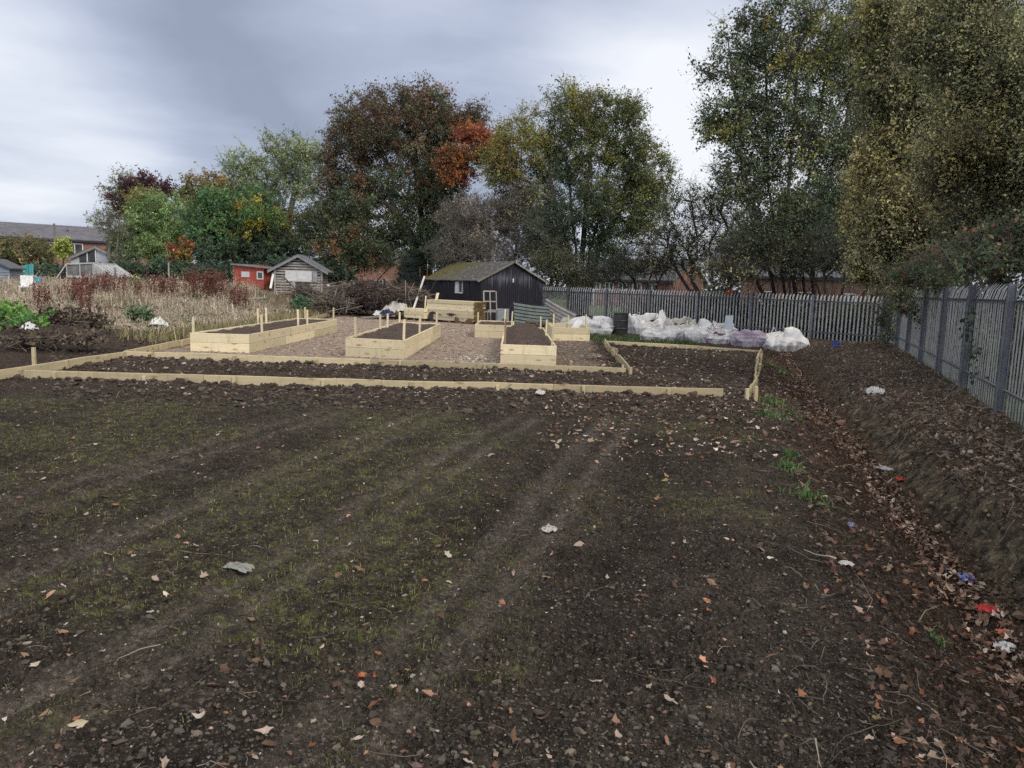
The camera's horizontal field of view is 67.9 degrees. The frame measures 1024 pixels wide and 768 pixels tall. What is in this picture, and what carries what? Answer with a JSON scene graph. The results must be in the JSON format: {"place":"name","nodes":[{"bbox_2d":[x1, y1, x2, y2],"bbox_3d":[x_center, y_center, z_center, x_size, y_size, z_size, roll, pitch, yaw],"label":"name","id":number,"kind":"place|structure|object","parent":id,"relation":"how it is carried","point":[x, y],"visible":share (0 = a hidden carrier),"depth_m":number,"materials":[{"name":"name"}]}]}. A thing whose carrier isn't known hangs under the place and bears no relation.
{"place":"outdoors","nodes":[
{"label":"outdoors","id":0,"kind":"place"},
{"bbox_2d":[0,281,1023,767],"bbox_3d":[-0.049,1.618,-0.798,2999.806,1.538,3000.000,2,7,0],"label":"ground","id":1,"kind":"structure","parent":0,"point":[336,521],"depth_m":5.08,"materials":[{"name":"soil"}]},
{"bbox_2d":[0,259,26,283],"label":"blue grey shed","id":2,"kind":"structure","parent":1,"relation":"on","point":[11,269],"depth_m":40.38,"materials":[{"name":"wood"}]},
{"bbox_2d":[19,275,32,291],"bbox_3d":[-22.259,-4.503,34.812,0.505,0.930,0.510,-1,8,-23],"label":"garden chair","id":3,"kind":"object","parent":1,"relation":"on","point":[24,279],"visible":0.55,"depth_m":34.95,"materials":[{"name":"white plastic"}]},
{"bbox_2d":[0,297,55,329],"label":"greenery heap","id":4,"kind":"object","parent":1,"relation":"on","point":[14,314],"visible":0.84,"depth_m":19.02,"materials":[{"name":"green plant"}]},
{"bbox_2d":[0,231,58,266],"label":"bush","id":5,"kind":"object","parent":1,"relation":"on","point":[11,251],"visible":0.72,"depth_m":54.74,"materials":[{"name":"green plant"}]},
{"bbox_2d":[28,281,54,306],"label":"dock clump","id":6,"kind":"object","parent":1,"relation":"on","point":[40,296],"visible":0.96,"depth_m":28.95,"materials":[{"name":"brown plant"}]},
{"bbox_2d":[0,297,118,352],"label":"brush heap","id":7,"kind":"object","parent":1,"relation":"on","point":[69,315],"visible":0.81,"depth_m":16.88,"materials":[{"name":"brown plant"}]},
{"bbox_2d":[50,234,74,266],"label":"sapling","id":8,"kind":"object","parent":1,"relation":"on","point":[63,247],"visible":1,"depth_m":53.16,"materials":[{"name":"yellow plant"}]},
{"bbox_2d":[0,347,126,378],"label":"timber edging","id":9,"kind":"object","parent":1,"relation":"on","point":[49,366],"visible":0.82,"depth_m":13.79,"materials":[{"name":"beige wood"}]},
{"bbox_2d":[55,276,91,306],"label":"dock clump","id":10,"kind":"object","parent":1,"relation":"on","point":[78,286],"visible":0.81,"depth_m":30.77,"materials":[{"name":"brown plant"}]},
{"bbox_2d":[0,222,148,264],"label":"brick terrace","id":11,"kind":"structure","parent":1,"relation":"on","point":[80,240],"depth_m":88.27,"materials":[{"name":"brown tile"}]},
{"bbox_2d":[76,287,94,313],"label":"dock clump","id":12,"kind":"object","parent":1,"relation":"on","point":[85,297],"visible":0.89,"depth_m":27.89,"materials":[{"name":"brown plant"}]},
{"bbox_2d":[60,271,120,298],"bbox_3d":[-18.532,-4.399,33.733,2.690,1.360,1.731,2,7,0],"label":"dock clump","id":13,"kind":"object","parent":1,"relation":"on","point":[86,278],"visible":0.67,"depth_m":33.60,"materials":[{"name":"brown plant"}]},
{"bbox_2d":[66,245,114,263],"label":"chalet","id":14,"kind":"object","parent":1,"relation":"on","point":[95,253],"visible":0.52,"depth_m":61.20,"materials":[{"name":"grey wood"}]},
{"bbox_2d":[56,262,134,280],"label":"greenhouse","id":15,"kind":"object","parent":1,"relation":"on","point":[76,268],"visible":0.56,"depth_m":43.69,"materials":[{"name":"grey glass"}]},
{"bbox_2d":[79,268,137,297],"bbox_3d":[-18.301,-4.684,34.818,1.926,1.528,2.388,2,7,0],"label":"dock clump","id":16,"kind":"object","parent":1,"relation":"on","point":[113,278],"visible":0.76,"depth_m":34.72,"materials":[{"name":"brown plant"}]},
{"bbox_2d":[83,201,140,263],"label":"bare tree","id":17,"kind":"object","parent":1,"relation":"on","point":[110,221],"visible":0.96,"depth_m":51.07,"materials":[{"name":"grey plant"}]},
{"bbox_2d":[103,224,139,263],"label":"bush","id":18,"kind":"object","parent":1,"relation":"on","point":[113,249],"visible":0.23,"depth_m":58.87,"materials":[{"name":"green plant"}]},
{"bbox_2d":[93,161,159,219],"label":"ash tree","id":19,"kind":"object","parent":1,"relation":"on","point":[117,191],"visible":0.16,"depth_m":71.82,"materials":[{"name":"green plant"}]},
{"bbox_2d":[119,304,155,324],"bbox_3d":[-12.274,-2.248,24.966,1.062,0.815,0.912,2,7,0],"label":"nettle patch","id":20,"kind":"object","parent":1,"relation":"on","point":[145,314],"visible":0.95,"depth_m":24.88,"materials":[{"name":"green plant"}]},
{"bbox_2d":[103,165,179,263],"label":"purple tree","id":21,"kind":"object","parent":1,"relation":"on","point":[164,186],"visible":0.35,"depth_m":64.01,"materials":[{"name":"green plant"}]},
{"bbox_2d":[122,272,160,296],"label":"dock clump","id":22,"kind":"object","parent":1,"relation":"on","point":[139,287],"visible":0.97,"depth_m":33.79,"materials":[{"name":"brown plant"}]},
{"bbox_2d":[117,183,196,263],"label":"willow tree","id":23,"kind":"object","parent":1,"relation":"on","point":[152,234],"visible":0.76,"depth_m":56.05,"materials":[{"name":"green plant"}]},
{"bbox_2d":[0,266,329,344],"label":"dry grass","id":24,"kind":"structure","parent":1,"relation":"on","point":[129,296],"depth_m":31.79,"materials":[{"name":"beige plant"}]},
{"bbox_2d":[144,268,188,298],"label":"dock clump","id":25,"kind":"object","parent":1,"relation":"on","point":[162,282],"visible":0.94,"depth_m":34.74,"materials":[{"name":"brown plant"}]},
{"bbox_2d":[162,235,195,265],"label":"orange bush","id":26,"kind":"object","parent":1,"relation":"on","point":[188,246],"visible":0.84,"depth_m":49.18,"materials":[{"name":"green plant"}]},
{"bbox_2d":[22,252,359,286],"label":"ivy hedge","id":27,"kind":"object","parent":1,"relation":"on","point":[154,268],"visible":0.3,"depth_m":48.41,"materials":[{"name":"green plant"}]},
{"bbox_2d":[180,265,218,298],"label":"dock clump","id":28,"kind":"object","parent":1,"relation":"on","point":[192,286],"visible":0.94,"depth_m":35.65,"materials":[{"name":"brown plant"}]},
{"bbox_2d":[169,161,253,257],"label":"bronze tree","id":29,"kind":"object","parent":1,"relation":"on","point":[189,188],"visible":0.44,"depth_m":61.89,"materials":[{"name":"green plant"}]},
{"bbox_2d":[195,267,240,299],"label":"dock clump","id":30,"kind":"object","parent":1,"relation":"on","point":[221,282],"visible":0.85,"depth_m":36.09,"materials":[{"name":"brown plant"}]},
{"bbox_2d":[123,313,325,351],"bbox_3d":[-8.473,-1.862,25.738,0.153,0.331,19.139,2,7,-1],"label":"timber edging","id":31,"kind":"object","parent":1,"relation":"on","point":[166,345],"visible":0.23,"depth_m":18.39,"materials":[{"name":"beige wood"}]},
{"bbox_2d":[222,562,254,572],"bbox_3d":[-1.695,1.128,4.719,0.203,0.046,0.090,5,8,21],"label":"rag","id":32,"kind":"object","parent":1,"relation":"on","point":[245,567],"visible":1,"depth_m":4.70,"materials":[{"name":"white fabric"}]},
{"bbox_2d":[229,283,249,309],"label":"dock clump","id":33,"kind":"object","parent":1,"relation":"on","point":[238,295],"visible":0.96,"depth_m":33.73,"materials":[{"name":"brown plant"}]},
{"bbox_2d":[177,180,312,267],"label":"round tree","id":34,"kind":"object","parent":1,"relation":"on","point":[239,228],"visible":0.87,"depth_m":53.63,"materials":[{"name":"green plant"}]},
{"bbox_2d":[230,263,273,289],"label":"red hut","id":35,"kind":"object","parent":1,"relation":"on","point":[260,275],"visible":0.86,"depth_m":46.59,"materials":[{"name":"paint"}]},
{"bbox_2d":[190,307,336,352],"bbox_3d":[-6.840,-1.735,22.148,1.381,0.904,8.378,2,7,1],"label":"raised bed","id":36,"kind":"object","parent":1,"relation":"on","point":[261,335],"visible":1,"depth_m":19.65,"materials":[{"name":"wood"}]},
{"bbox_2d":[211,123,327,210],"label":"ash tree","id":37,"kind":"object","parent":1,"relation":"on","point":[284,162],"visible":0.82,"depth_m":65.51,"materials":[{"name":"green plant"}]},
{"bbox_2d":[267,254,333,292],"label":"grey shed","id":38,"kind":"structure","parent":1,"relation":"on","point":[306,269],"depth_m":44.56,"materials":[{"name":"wood"}]},
{"bbox_2d":[289,295,312,310],"bbox_3d":[-10.244,-3.941,36.886,1.190,0.822,1.083,0,8,-11],"label":"nettle patch","id":39,"kind":"object","parent":1,"relation":"on","point":[301,299],"visible":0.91,"depth_m":36.64,"materials":[{"name":"green plant"}]},
{"bbox_2d":[279,264,367,314],"bbox_3d":[-9.620,-4.518,39.496,4.552,3.439,8.329,-2,8,-28],"label":"brush heap","id":40,"kind":"object","parent":1,"relation":"on","point":[337,300],"visible":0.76,"depth_m":37.33,"materials":[{"name":"brown plant"}]},
{"bbox_2d":[318,273,410,315],"bbox_3d":[-6.955,-4.193,37.844,3.673,3.286,4.219,-5,10,-42],"label":"brush heap","id":41,"kind":"object","parent":1,"relation":"on","point":[376,295],"visible":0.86,"depth_m":37.34,"materials":[{"name":"brown plant"}]},
{"bbox_2d":[24,370,722,396],"bbox_3d":[-2.256,0.046,12.795,11.730,0.268,0.125,2,7,-2],"label":"timber edging","id":42,"kind":"object","parent":1,"relation":"on","point":[247,380],"visible":0.82,"depth_m":12.77,"materials":[{"name":"beige wood"}]},
{"bbox_2d":[127,351,625,373],"bbox_3d":[-2.940,-0.400,16.076,10.659,0.265,0.110,2,7,2],"label":"timber edging","id":43,"kind":"object","parent":1,"relation":"on","point":[344,361],"visible":0.8,"depth_m":16.06,"materials":[{"name":"beige wood"}]},
{"bbox_2d":[345,250,419,286],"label":"brick house","id":44,"kind":"structure","parent":1,"relation":"on","point":[391,272],"depth_m":89.76,"materials":[{"name":"red brick"}]},
{"bbox_2d":[272,69,495,305],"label":"maple tree","id":45,"kind":"object","parent":1,"relation":"on","point":[414,145],"visible":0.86,"depth_m":49.38,"materials":[{"name":"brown plant"}]},
{"bbox_2d":[345,312,440,358],"bbox_3d":[-3.168,-1.573,21.716,1.528,0.916,8.154,2,7,0],"label":"raised bed","id":46,"kind":"object","parent":1,"relation":"on","point":[406,339],"visible":1,"depth_m":18.68,"materials":[{"name":"beige wood"}]},
{"bbox_2d":[382,301,407,313],"bbox_3d":[-5.572,-3.711,36.847,1.406,0.674,1.251,2,7,0],"label":"tarpaulin","id":47,"kind":"object","parent":1,"relation":"on","point":[394,307],"visible":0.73,"depth_m":36.54,"materials":[{"name":"white plastic"}]},
{"bbox_2d":[0,397,806,767],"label":"moss sprouts","id":48,"kind":"object","parent":1,"relation":"on","point":[300,545],"visible":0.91,"depth_m":5.25,"materials":[{"name":"green plant"}]},
{"bbox_2d":[375,257,435,316],"bbox_3d":[-5.699,-4.604,39.217,4.611,3.810,3.384,2,7,0],"label":"brush heap","id":49,"kind":"object","parent":1,"relation":"on","point":[410,293],"visible":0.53,"depth_m":38.67,"materials":[{"name":"brown plant"}]},
{"bbox_2d":[391,251,425,292],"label":"conifer","id":50,"kind":"object","parent":1,"relation":"on","point":[409,275],"visible":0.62,"depth_m":46.17,"materials":[{"name":"green plant"}]},
{"bbox_2d":[404,308,428,320],"bbox_3d":[-4.458,-3.303,36.021,1.452,0.571,0.573,8,10,39],"label":"timber pack","id":51,"kind":"object","parent":1,"relation":"on","point":[412,313],"visible":0.9,"depth_m":35.76,"materials":[{"name":"beige wood"}]},
{"bbox_2d":[426,299,486,323],"bbox_3d":[-2.627,-3.333,34.985,3.066,1.010,0.838,7,9,37],"label":"timber pack","id":52,"kind":"object","parent":1,"relation":"on","point":[456,311],"visible":0.92,"depth_m":34.45,"materials":[{"name":"beige wood"}]},
{"bbox_2d":[429,116,511,241],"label":"red maple","id":53,"kind":"object","parent":1,"relation":"on","point":[461,156],"visible":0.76,"depth_m":46.93,"materials":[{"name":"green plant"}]},
{"bbox_2d":[420,178,547,272],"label":"thorn tree","id":54,"kind":"object","parent":1,"relation":"on","point":[469,242],"visible":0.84,"depth_m":44.34,"materials":[{"name":"grey plant"}]},
{"bbox_2d":[424,261,548,320],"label":"black shed","id":55,"kind":"structure","parent":1,"relation":"on","point":[510,282],"depth_m":38.34,"materials":[{"name":"black-stained timber boards"},{"name":"roofing felt"},{"name":"glass"}]},
{"bbox_2d":[475,309,513,337],"bbox_3d":[-0.583,-2.195,27.172,1.332,0.896,3.099,2,7,0],"label":"raised bed","id":56,"kind":"object","parent":1,"relation":"on","point":[488,329],"visible":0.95,"depth_m":25.71,"materials":[{"name":"wood"}]},
{"bbox_2d":[0,317,1022,767],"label":"pebbles","id":57,"kind":"object","parent":1,"relation":"on","point":[480,357],"visible":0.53,"depth_m":13.88,"materials":[{"name":"stone"}]},
{"bbox_2d":[0,337,1023,767],"bbox_3d":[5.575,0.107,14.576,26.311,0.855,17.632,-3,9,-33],"label":"leaf litter","id":58,"kind":"object","parent":1,"relation":"on","point":[958,594],"visible":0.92,"depth_m":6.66,"materials":[{"name":"brown plant"}]},
{"bbox_2d":[500,315,556,364],"bbox_3d":[0.385,-1.445,21.189,1.311,1.013,7.749,2,7,0],"label":"raised bed","id":59,"kind":"object","parent":1,"relation":"on","point":[529,343],"visible":0.99,"depth_m":17.46,"materials":[{"name":"wood"}]},
{"bbox_2d":[513,302,549,322],"bbox_3d":[0.955,-3.309,36.133,1.802,1.122,0.300,0,8,-16],"label":"corrugated sheet","id":60,"kind":"object","parent":1,"relation":"on","point":[523,313],"visible":0.84,"depth_m":36.11,"materials":[{"name":"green metal"}]},
{"bbox_2d":[66,230,1023,312],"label":"distant treeline","id":61,"kind":"object","parent":1,"relation":"on","point":[564,295],"visible":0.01,"depth_m":104.83,"materials":[{"name":"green plant"}]},
{"bbox_2d":[514,198,603,305],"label":"thorn tree","id":62,"kind":"object","parent":1,"relation":"on","point":[553,259],"visible":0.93,"depth_m":43.06,"materials":[{"name":"green plant"}]},
{"bbox_2d":[544,298,576,322],"bbox_3d":[2.247,-3.364,36.412,0.261,1.498,2.570,-3,9,-31],"label":"corrugated sheet","id":63,"kind":"object","parent":1,"relation":"on","point":[559,311],"visible":0.65,"depth_m":36.50,"materials":[{"name":"metal"}]},
{"bbox_2d":[547,314,589,340],"bbox_3d":[1.979,-2.080,26.975,1.305,0.874,3.207,2,7,0],"label":"raised bed","id":64,"kind":"object","parent":1,"relation":"on","point":[565,332],"visible":0.96,"depth_m":25.54,"materials":[{"name":"wood"}]},
{"bbox_2d":[470,70,682,316],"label":"field maple","id":65,"kind":"object","parent":1,"relation":"on","point":[639,185],"visible":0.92,"depth_m":44.03,"materials":[{"name":"green plant"}]},
{"bbox_2d":[566,316,613,334],"bbox_3d":[2.971,-2.224,28.899,1.896,0.762,1.769,4,8,15],"label":"bulk bag","id":66,"kind":"object","parent":1,"relation":"on","point":[599,325],"visible":0.63,"depth_m":28.32,"materials":[{"name":"white plastic"}]},
{"bbox_2d":[604,339,631,373],"bbox_3d":[2.706,-0.766,19.970,0.223,0.326,8.339,2,7,3],"label":"timber edging","id":67,"kind":"object","parent":1,"relation":"on","point":[617,356],"visible":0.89,"depth_m":18.36,"materials":[{"name":"beige wood"}]},
{"bbox_2d":[613,313,628,335],"bbox_3d":[4.100,-2.241,28.685,0.596,0.880,0.596,2,7,0],"label":"bin","id":68,"kind":"object","parent":1,"relation":"on","point":[620,322],"visible":0.89,"depth_m":28.44,"materials":[{"name":"black paint"}]},
{"bbox_2d":[574,241,685,306],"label":"scrub","id":69,"kind":"object","parent":1,"relation":"on","point":[608,270],"visible":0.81,"depth_m":40.20,"materials":[{"name":"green plant"}]},
{"bbox_2d":[583,259,707,306],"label":"brick house","id":70,"kind":"structure","parent":1,"relation":"on","point":[630,284],"depth_m":73.92,"materials":[{"name":"brown tile"}]},
{"bbox_2d":[628,310,665,333],"bbox_3d":[5.331,-2.509,30.600,1.599,1.030,1.213,2,7,0],"label":"bulk bag","id":71,"kind":"object","parent":1,"relation":"on","point":[638,324],"visible":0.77,"depth_m":30.15,"materials":[{"name":"white plastic"}]},
{"bbox_2d":[640,326,685,340],"bbox_3d":[5.333,-1.787,26.812,1.710,0.579,1.312,2,7,0],"label":"bulk bag","id":72,"kind":"object","parent":1,"relation":"on","point":[669,332],"visible":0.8,"depth_m":26.38,"materials":[{"name":"white plastic"}]},
{"bbox_2d":[664,312,696,328],"bbox_3d":[6.662,-2.411,30.590,1.454,0.920,1.111,2,7,0],"label":"bulk bag","id":73,"kind":"object","parent":1,"relation":"on","point":[679,323],"visible":0.53,"depth_m":30.53,"materials":[{"name":"plastic"}]},
{"bbox_2d":[604,341,759,352],"bbox_3d":[5.154,-1.090,23.355,4.760,0.244,0.115,4,8,18],"label":"timber edging","id":74,"kind":"object","parent":1,"relation":"on","point":[663,345],"visible":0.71,"depth_m":23.40,"materials":[{"name":"beige wood"}]},
{"bbox_2d":[629,147,763,314],"bbox_3d":[9.522,-7.420,38.961,7.312,9.107,4.774,2,7,0],"label":"thorn tree","id":75,"kind":"object","parent":1,"relation":"on","point":[693,243],"visible":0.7,"depth_m":38.82,"materials":[{"name":"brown plant"}]},
{"bbox_2d":[683,318,712,342],"bbox_3d":[6.477,-1.869,26.582,1.185,0.871,0.989,2,7,0],"label":"bulk bag","id":76,"kind":"object","parent":1,"relation":"on","point":[698,332],"visible":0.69,"depth_m":26.27,"materials":[{"name":"white plastic"}]},
{"bbox_2d":[543,286,882,341],"bbox_3d":[5.779,-3.821,37.583,0.246,1.816,24.742,-5,10,-41],"label":"palisade fence","id":77,"kind":"object","parent":1,"relation":"on","point":[812,318],"visible":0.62,"depth_m":32.54,"materials":[{"name":"metal"}]},
{"bbox_2d":[703,324,737,343],"bbox_3d":[7.225,-1.752,26.452,1.383,0.717,1.083,2,7,0],"label":"bulk bag","id":78,"kind":"object","parent":1,"relation":"on","point":[720,336],"visible":0.73,"depth_m":26.07,"materials":[{"name":"white plastic"}]},
{"bbox_2d":[730,329,767,347],"bbox_3d":[7.981,-1.539,25.465,1.250,0.608,0.964,2,7,0],"label":"bulk bag","id":79,"kind":"object","parent":1,"relation":"on","point":[749,338],"visible":0.9,"depth_m":25.10,"materials":[{"name":"purple plastic"}]},
{"bbox_2d":[745,348,762,400],"bbox_3d":[5.717,-0.354,17.640,0.220,0.409,10.612,4,8,19],"label":"timber edging","id":80,"kind":"object","parent":1,"relation":"on","point":[753,386],"visible":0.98,"depth_m":14.14,"materials":[{"name":"beige wood"}]},
{"bbox_2d":[689,217,830,331],"bbox_3d":[10.333,-4.551,32.235,6.099,5.168,3.644,0,8,-15],"label":"scrub","id":81,"kind":"object","parent":1,"relation":"on","point":[729,270],"visible":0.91,"depth_m":31.58,"materials":[{"name":"green plant"}]},
{"bbox_2d":[751,394,791,407],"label":"weed tuft","id":82,"kind":"object","parent":1,"relation":"on","point":[776,402],"visible":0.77,"depth_m":12.54,"materials":[{"name":"green plant"}]},
{"bbox_2d":[755,407,796,421],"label":"weed tuft","id":83,"kind":"object","parent":1,"relation":"on","point":[771,414],"visible":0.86,"depth_m":11.18,"materials":[{"name":"green plant"}]},
{"bbox_2d":[678,0,883,324],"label":"lime tree","id":84,"kind":"object","parent":1,"relation":"on","point":[794,208],"visible":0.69,"depth_m":32.23,"materials":[{"name":"green plant"}]},
{"bbox_2d":[762,327,809,352],"bbox_3d":[9.098,-1.512,25.490,1.668,0.834,1.477,2,7,0],"label":"bulk bag","id":85,"kind":"object","parent":1,"relation":"on","point":[793,339],"visible":0.78,"depth_m":24.95,"materials":[{"name":"white plastic"}]},
{"bbox_2d":[772,456,807,475],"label":"weed tuft","id":86,"kind":"object","parent":1,"relation":"on","point":[789,465],"visible":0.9,"depth_m":8.00,"materials":[{"name":"green plant"}]},
{"bbox_2d":[774,479,842,512],"bbox_3d":[2.732,1.020,6.931,0.531,0.257,0.651,2,7,0],"label":"weed tuft","id":87,"kind":"object","parent":1,"relation":"on","point":[809,495],"visible":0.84,"depth_m":6.93,"materials":[{"name":"green plant"}]},
{"bbox_2d":[598,215,1023,406],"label":"undergrowth","id":88,"kind":"object","parent":1,"relation":"on","point":[1016,280],"visible":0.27,"depth_m":30.98,"materials":[{"name":"plant"}]},
{"bbox_2d":[740,264,894,313],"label":"brick house","id":89,"kind":"structure","parent":1,"relation":"on","point":[838,291],"depth_m":65.13,"materials":[{"name":"brown tile"}]},
{"bbox_2d":[783,209,879,329],"bbox_3d":[13.283,-4.501,31.430,4.406,5.458,3.456,0,8,-11],"label":"scrub","id":90,"kind":"object","parent":1,"relation":"on","point":[825,248],"visible":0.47,"depth_m":30.80,"materials":[{"name":"green plant"}]},
{"bbox_2d":[821,299,865,332],"bbox_3d":[13.687,-2.643,31.507,1.935,1.780,1.971,6,9,29],"label":"laurel bush","id":91,"kind":"object","parent":1,"relation":"on","point":[841,312],"visible":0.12,"depth_m":31.11,"materials":[{"name":"green plant"}]},
{"bbox_2d":[826,155,949,342],"bbox_3d":[12.874,-4.557,25.279,4.834,6.715,3.008,6,8,28],"label":"hedge tree","id":92,"kind":"object","parent":1,"relation":"on","point":[856,271],"visible":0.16,"depth_m":25.55,"materials":[{"name":"green plant"}]},
{"bbox_2d":[827,0,1021,355],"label":"hedge tree","id":93,"kind":"object","parent":1,"relation":"on","point":[883,229],"visible":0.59,"depth_m":19.80,"materials":[{"name":"green plant"}]},
{"bbox_2d":[869,231,979,368],"bbox_3d":[10.509,-2.178,19.791,2.254,3.170,8.288,5,8,25],"label":"bramble","id":94,"kind":"object","parent":1,"relation":"on","point":[904,282],"visible":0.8,"depth_m":16.95,"materials":[{"name":"green plant"}]},
{"bbox_2d":[918,604,947,649],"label":"weed tuft","id":95,"kind":"object","parent":1,"relation":"on","point":[932,633],"visible":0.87,"depth_m":4.60,"materials":[{"name":"green plant"}]},
{"bbox_2d":[876,0,1023,379],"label":"hedge tree","id":96,"kind":"object","parent":1,"relation":"on","point":[963,161],"visible":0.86,"depth_m":14.02,"materials":[{"name":"green plant"}]},
{"bbox_2d":[879,283,1023,427],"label":"palisade fence","id":97,"kind":"object","parent":1,"relation":"on","point":[1011,295],"visible":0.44,"depth_m":12.71,"materials":[{"name":"metal"}]},
{"bbox_2d":[909,293,920,328],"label":"ivy","id":98,"kind":"object","parent":97,"relation":"attached to","point":[914,313],"visible":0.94,"depth_m":18.55,"materials":[{"name":"green plant"}]},
{"bbox_2d":[958,307,988,384],"bbox_3d":[7.167,-0.616,11.812,0.307,1.184,1.172,4,8,19],"label":"ivy","id":99,"kind":"object","parent":97,"relation":"attached to","point":[967,329],"visible":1,"depth_m":11.95,"materials":[{"name":"green plant"}]},
{"bbox_2d":[912,204,1023,396],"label":"bramble","id":100,"kind":"object","parent":1,"relation":"on","point":[990,250],"visible":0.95,"depth_m":12.37,"materials":[{"name":"green plant"}]},
{"bbox_2d":[975,603,997,612],"bbox_3d":[3.296,1.554,5.284,0.142,0.051,0.077,3,8,8],"label":"wrapper","id":101,"kind":"object","parent":1,"relation":"on","point":[981,607],"visible":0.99,"depth_m":5.27,"materials":[{"name":"red plastic"}]},
{"bbox_2d":[992,641,1015,652],"bbox_3d":[3.124,1.655,4.813,0.152,0.060,0.120,2,7,0],"label":"tissue","id":102,"kind":"object","parent":1,"relation":"on","point":[1002,644],"visible":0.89,"depth_m":4.79,"materials":[{"name":"white paper"}]},
{"bbox_2d":[987,13,1023,276],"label":"hedge tree","id":103,"kind":"object","parent":1,"relation":"on","point":[1022,96],"visible":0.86,"depth_m":12.39,"materials":[{"name":"green plant"}]},
{"bbox_2d":[0,0,1023,296],"label":"sky","id":104,"kind":"structure","parent":0,"point":[87,87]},
{"bbox_2d":[589,330,703,345],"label":"short grass","id":105,"kind":"structure","parent":0,"point":[601,338],"depth_m":25.86,"materials":[{"name":"green plant"}]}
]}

